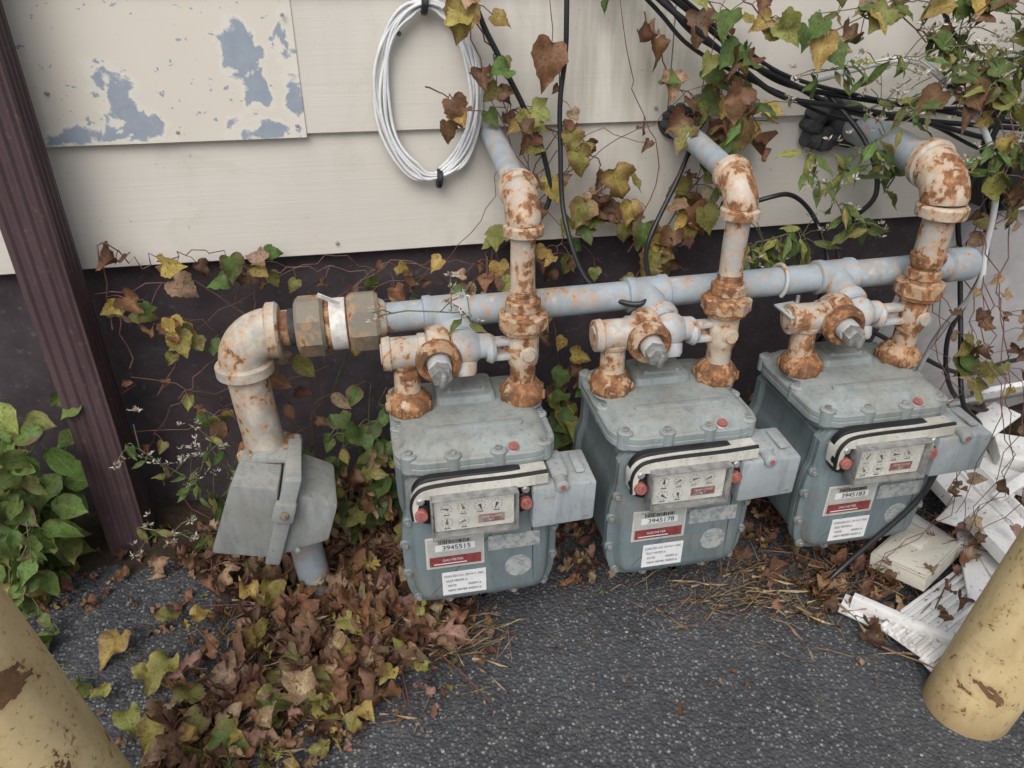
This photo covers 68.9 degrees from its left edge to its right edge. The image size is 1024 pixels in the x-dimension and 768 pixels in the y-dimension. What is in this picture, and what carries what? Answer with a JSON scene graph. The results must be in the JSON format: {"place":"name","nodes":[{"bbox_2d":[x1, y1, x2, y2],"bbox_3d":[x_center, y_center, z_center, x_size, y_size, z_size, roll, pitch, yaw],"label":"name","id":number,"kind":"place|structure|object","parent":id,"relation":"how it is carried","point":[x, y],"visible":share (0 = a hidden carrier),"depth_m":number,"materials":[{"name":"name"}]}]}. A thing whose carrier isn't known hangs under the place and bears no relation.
{"place":"outdoors","nodes":[
{"label":"outdoors","id":0,"kind":"place"},
{"bbox_2d":[20,489,1023,767],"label":"asphalt ground","id":1,"kind":"structure","parent":0,"point":[862,719],"depth_m":1.15,"materials":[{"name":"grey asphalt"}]},
{"bbox_2d":[0,584,132,767],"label":"bollard","id":2,"kind":"object","parent":1,"relation":"on","point":[48,718],"visible":1,"depth_m":0.70,"materials":[{"name":"yellow paint"}]},
{"bbox_2d":[0,210,1023,511],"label":"foundation","id":3,"kind":"object","parent":1,"relation":"on","point":[26,384],"visible":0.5,"depth_m":1.44,"materials":[{"name":"brown paint"}]},
{"bbox_2d":[40,403,1023,623],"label":"soil","id":4,"kind":"structure","parent":1,"relation":"on","point":[174,515],"depth_m":1.42,"materials":[{"name":"brown soil"}]},
{"bbox_2d":[0,391,96,699],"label":"green shrub","id":5,"kind":"object","parent":4,"relation":"on","point":[38,557],"visible":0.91,"depth_m":1.22,"materials":[{"name":"green plant"}]},
{"bbox_2d":[0,0,156,554],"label":"downspout","id":6,"kind":"object","parent":4,"relation":"on","point":[35,230],"visible":0.89,"depth_m":1.17,"materials":[{"name":"brown paint"}]},
{"bbox_2d":[196,345,753,547],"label":"weeds under pipe","id":7,"kind":"object","parent":4,"relation":"on","point":[378,505],"visible":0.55,"depth_m":1.32,"materials":[{"name":"green plant"}]},
{"bbox_2d":[27,403,1023,767],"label":"fallen leaf pile","id":8,"kind":"object","parent":4,"relation":"on","point":[301,681],"visible":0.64,"depth_m":1.20,"materials":[{"name":"brown plant"}]},
{"bbox_2d":[719,192,829,299],"bbox_3d":[0.466,-0.112,1.436,0.217,0.518,0.106,-5,30,-10],"label":"utility cable","id":9,"kind":"object","parent":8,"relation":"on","point":[803,203],"visible":0.42,"depth_m":1.33,"materials":[{"name":"black rubber"}]},
{"bbox_2d":[869,523,960,591],"bbox_3d":[0.717,0.304,1.327,0.135,0.041,0.098,-22,36,-34],"label":"broken plastic cover","id":10,"kind":"object","parent":8,"relation":"on","point":[908,560],"visible":0.89,"depth_m":1.31,"materials":[{"name":"beige plastic"}]},
{"bbox_2d":[817,65,1023,592],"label":"utility cable","id":11,"kind":"object","parent":8,"relation":"on","point":[905,512],"visible":0.55,"depth_m":1.30,"materials":[{"name":"black rubber"}]},
{"bbox_2d":[110,0,1023,559],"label":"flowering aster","id":12,"kind":"object","parent":4,"relation":"on","point":[766,254],"visible":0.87,"depth_m":1.19,"materials":[{"name":"green plant"}]},
{"bbox_2d":[213,101,982,598],"bbox_3d":[0.147,-0.048,1.311,1.303,0.775,0.415,-5,30,-10],"label":"gas pipe manifold","id":13,"kind":"object","parent":4,"relation":"on","point":[281,497],"visible":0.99,"depth_m":1.14,"materials":[{"name":"paint"}]},
{"bbox_2d":[385,373,595,601],"bbox_3d":[-0.044,0.155,1.202,0.290,0.329,0.293,-5,30,-10],"label":"gas meter","id":14,"kind":"object","parent":13,"relation":"attached to","point":[494,488],"visible":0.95,"depth_m":1.10,"materials":[{"name":"grey paint"}]},
{"bbox_2d":[557,0,709,306],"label":"utility cable","id":15,"kind":"object","parent":13,"relation":"attached to","point":[561,185],"visible":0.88,"depth_m":1.22,"materials":[{"name":"black rubber"}]},
{"bbox_2d":[573,356,800,573],"bbox_3d":[0.272,0.125,1.256,0.291,0.329,0.293,-5,30,-10],"label":"gas meter","id":16,"kind":"object","parent":13,"relation":"attached to","point":[687,460],"visible":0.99,"depth_m":1.16,"materials":[{"name":"grey paint"}]},
{"bbox_2d":[659,96,850,151],"bbox_3d":[0.436,-0.461,1.324,0.361,0.104,0.044,-5,30,-10],"label":"pipe penetration sealant","id":17,"kind":"object","parent":13,"relation":"attached to","point":[813,128],"visible":0.62,"depth_m":1.33,"materials":[{"name":"black rubber"}]},
{"bbox_2d":[645,0,1008,156],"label":"service cable","id":18,"kind":"object","parent":13,"relation":"attached to","point":[664,18],"visible":0.49,"depth_m":1.23,"materials":[{"name":"black rubber"}]},
{"bbox_2d":[656,0,1023,146],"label":"service cable","id":19,"kind":"object","parent":13,"relation":"attached to","point":[679,16],"visible":0.77,"depth_m":1.25,"materials":[{"name":"black rubber"}]},
{"bbox_2d":[666,0,1021,130],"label":"service cable","id":20,"kind":"object","parent":13,"relation":"attached to","point":[782,79],"visible":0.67,"depth_m":1.25,"materials":[{"name":"black rubber"}]},
{"bbox_2d":[671,0,1016,124],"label":"service cable","id":21,"kind":"object","parent":13,"relation":"attached to","point":[683,6],"visible":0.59,"depth_m":1.26,"materials":[{"name":"black rubber"}]},
{"bbox_2d":[816,89,879,341],"bbox_3d":[0.586,-0.221,1.361,0.072,0.586,0.163,-9,31,-16],"label":"utility cable","id":22,"kind":"object","parent":13,"relation":"attached to","point":[861,135],"visible":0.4,"depth_m":1.27,"materials":[{"name":"black rubber"}]},
{"bbox_2d":[748,337,991,547],"bbox_3d":[0.597,0.093,1.311,0.293,0.329,0.293,-5,30,-10],"label":"gas meter","id":23,"kind":"object","parent":13,"relation":"attached to","point":[876,435],"visible":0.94,"depth_m":1.22,"materials":[{"name":"grey paint"}]},
{"bbox_2d":[816,56,998,371],"bbox_3d":[0.743,-0.178,1.407,0.471,0.826,0.159,-10,31,-16],"label":"white cable","id":24,"kind":"object","parent":4,"relation":"on","point":[992,216],"visible":0.54,"depth_m":1.28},
{"bbox_2d":[692,0,1023,578],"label":"autumn vine","id":25,"kind":"object","parent":1,"relation":"on","point":[822,39],"visible":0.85,"depth_m":1.14,"materials":[{"name":"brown plant"}]},
{"bbox_2d":[827,584,909,614],"bbox_3d":[0.770,0.326,1.354,0.515,0.031,0.040,-15,33,-24],"label":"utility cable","id":26,"kind":"object","parent":1,"relation":"on","point":[893,595],"visible":0.27,"depth_m":1.28,"materials":[{"name":"black rubber"}]},
{"bbox_2d":[838,526,990,671],"bbox_3d":[0.751,0.357,1.283,0.374,0.034,0.180,-17,34,-27],"label":"ribbed vinyl scrap","id":27,"kind":"object","parent":1,"relation":"on","point":[926,636],"visible":0.61,"depth_m":1.24,"materials":[{"name":"white plastic"}]},
{"bbox_2d":[911,450,1023,575],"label":"vinyl offcuts","id":28,"kind":"object","parent":1,"relation":"on","point":[990,563],"visible":0.27,"depth_m":1.37,"materials":[{"name":"white plastic"}]},
{"bbox_2d":[922,526,1023,740],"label":"bollard","id":29,"kind":"object","parent":1,"relation":"on","point":[973,686],"visible":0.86,"depth_m":1.04,"materials":[{"name":"yellow paint"}]},
{"bbox_2d":[946,381,1023,495],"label":"broken louver grille","id":30,"kind":"object","parent":1,"relation":"on","point":[998,446],"visible":0.44,"depth_m":1.56,"materials":[{"name":"white plastic"}]},
{"bbox_2d":[872,329,1015,375],"bbox_3d":[1.141,-0.094,1.633,0.803,0.119,0.066,-6,30,-11],"label":"utility cable","id":31,"kind":"object","parent":30,"relation":"on","point":[928,360],"visible":0.35,"depth_m":1.58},
{"bbox_2d":[943,65,1023,413],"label":"utility cable","id":32,"kind":"object","parent":30,"relation":"on","point":[953,393],"visible":0.45,"depth_m":1.51,"materials":[{"name":"black rubber"}]},
{"bbox_2d":[681,0,1012,109],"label":"service cable","id":33,"kind":"object","parent":32,"relation":"attached to","point":[688,3],"visible":0.51,"depth_m":1.25,"materials":[{"name":"black rubber"}]},
{"bbox_2d":[942,13,1022,62],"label":"utility cable","id":34,"kind":"object","parent":32,"relation":"attached to","point":[946,16],"visible":0.23,"depth_m":1.26,"materials":[{"name":"black rubber"}]},
{"bbox_2d":[930,465,1023,563],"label":"vinyl trim panel","id":35,"kind":"structure","parent":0,"point":[999,540],"depth_m":1.41,"materials":[{"name":"white plastic"}]},
{"bbox_3d":[0.222,-1.279,0.975,9.000,2.150,0.210,-5,30,-10],"label":"sheathing","id":36,"kind":"object","parent":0,"visible":0},
{"bbox_2d":[0,0,1023,274],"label":"siding","id":37,"kind":"object","parent":36,"relation":"attached to","point":[332,178],"visible":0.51,"depth_m":1.24,"materials":[{"name":"beige paint"}]},
{"bbox_2d":[1,0,306,146],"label":"metal patch sheet","id":38,"kind":"object","parent":37,"relation":"attached to","point":[110,72],"visible":0.87,"depth_m":1.11,"materials":[{"name":"white metal"}]},
{"bbox_2d":[44,12,791,244],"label":"siding nails","id":39,"kind":"object","parent":37,"relation":"in","point":[296,125],"visible":0.8,"depth_m":1.16,"materials":[{"name":"metal"}]},
{"bbox_2d":[93,0,761,454],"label":"autumn vine","id":40,"kind":"object","parent":37,"relation":"attached to","point":[591,210],"visible":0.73,"depth_m":1.25,"materials":[{"name":"green plant"}]},
{"bbox_2d":[372,0,482,187],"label":"coiled white cable","id":41,"kind":"object","parent":37,"relation":"attached to","point":[456,161],"visible":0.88,"depth_m":1.19,"materials":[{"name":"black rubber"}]},
{"bbox_2d":[480,9,551,221],"bbox_3d":[-0.029,-0.324,1.268,0.194,1.151,0.042,-5,30,-10],"label":"utility cable","id":42,"kind":"object","parent":37,"relation":"attached to","point":[496,51],"visible":0.41,"depth_m":1.18,"materials":[{"name":"black rubber"}]},
{"bbox_2d":[969,153,1023,215],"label":"cable junction box","id":43,"kind":"object","parent":37,"relation":"attached to","point":[974,199],"visible":0.14,"depth_m":1.42,"materials":[{"name":"black plastic"}]}
]}

